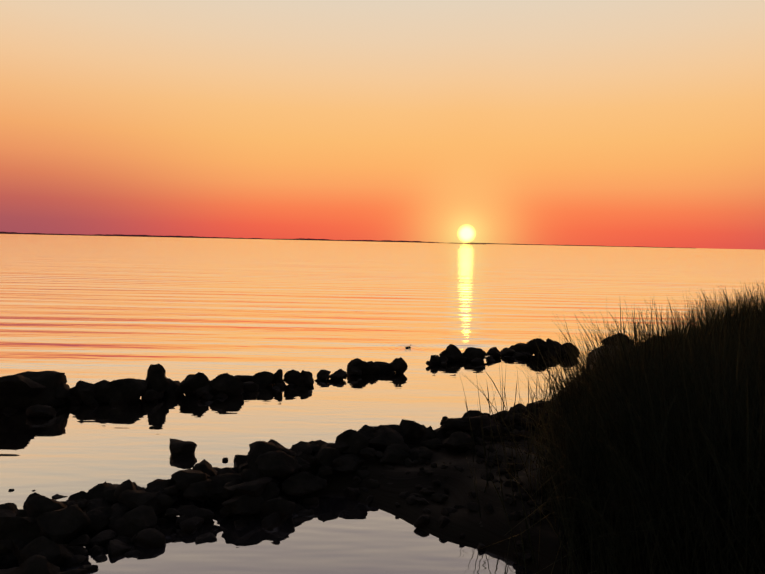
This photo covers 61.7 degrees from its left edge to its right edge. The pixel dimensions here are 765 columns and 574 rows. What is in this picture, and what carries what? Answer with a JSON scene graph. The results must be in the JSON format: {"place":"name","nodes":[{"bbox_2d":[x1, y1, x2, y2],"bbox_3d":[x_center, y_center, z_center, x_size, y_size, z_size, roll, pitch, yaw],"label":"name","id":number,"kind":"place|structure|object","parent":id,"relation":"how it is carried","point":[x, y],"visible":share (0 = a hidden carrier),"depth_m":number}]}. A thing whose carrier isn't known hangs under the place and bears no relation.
{"place":"outdoors","nodes":[
{"label":"outdoors","id":0,"kind":"place"},
{"bbox_2d":[0,232,675,247],"bbox_3d":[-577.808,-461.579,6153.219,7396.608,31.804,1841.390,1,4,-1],"label":"distant shore","id":1,"kind":"structure","parent":0,"point":[285,239],"depth_m":6227.40},
{"bbox_2d":[0,234,764,573],"bbox_3d":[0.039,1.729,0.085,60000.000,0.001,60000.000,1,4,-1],"label":"water","id":2,"kind":"structure","parent":0,"point":[90,308],"depth_m":11.08},
{"bbox_2d":[0,333,670,416],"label":"rocks","id":3,"kind":"object","parent":2,"relation":"in","point":[39,394],"visible":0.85,"depth_m":6.95},
{"bbox_2d":[0,0,764,249],"label":"sky","id":4,"kind":"structure","parent":0,"point":[631,123]},
{"bbox_2d":[208,345,636,573],"bbox_3d":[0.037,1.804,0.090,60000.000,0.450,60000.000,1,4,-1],"label":"ground","id":5,"kind":"structure","parent":0,"point":[495,528],"depth_m":4.13},
{"bbox_2d":[319,424,584,563],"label":"mud pebbles","id":6,"kind":"object","parent":5,"relation":"on","point":[443,521],"visible":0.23,"depth_m":4.14},
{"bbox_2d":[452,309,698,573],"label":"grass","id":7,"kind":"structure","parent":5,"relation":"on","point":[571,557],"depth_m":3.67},
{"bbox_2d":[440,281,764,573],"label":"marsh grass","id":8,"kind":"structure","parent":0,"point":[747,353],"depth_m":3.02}
]}

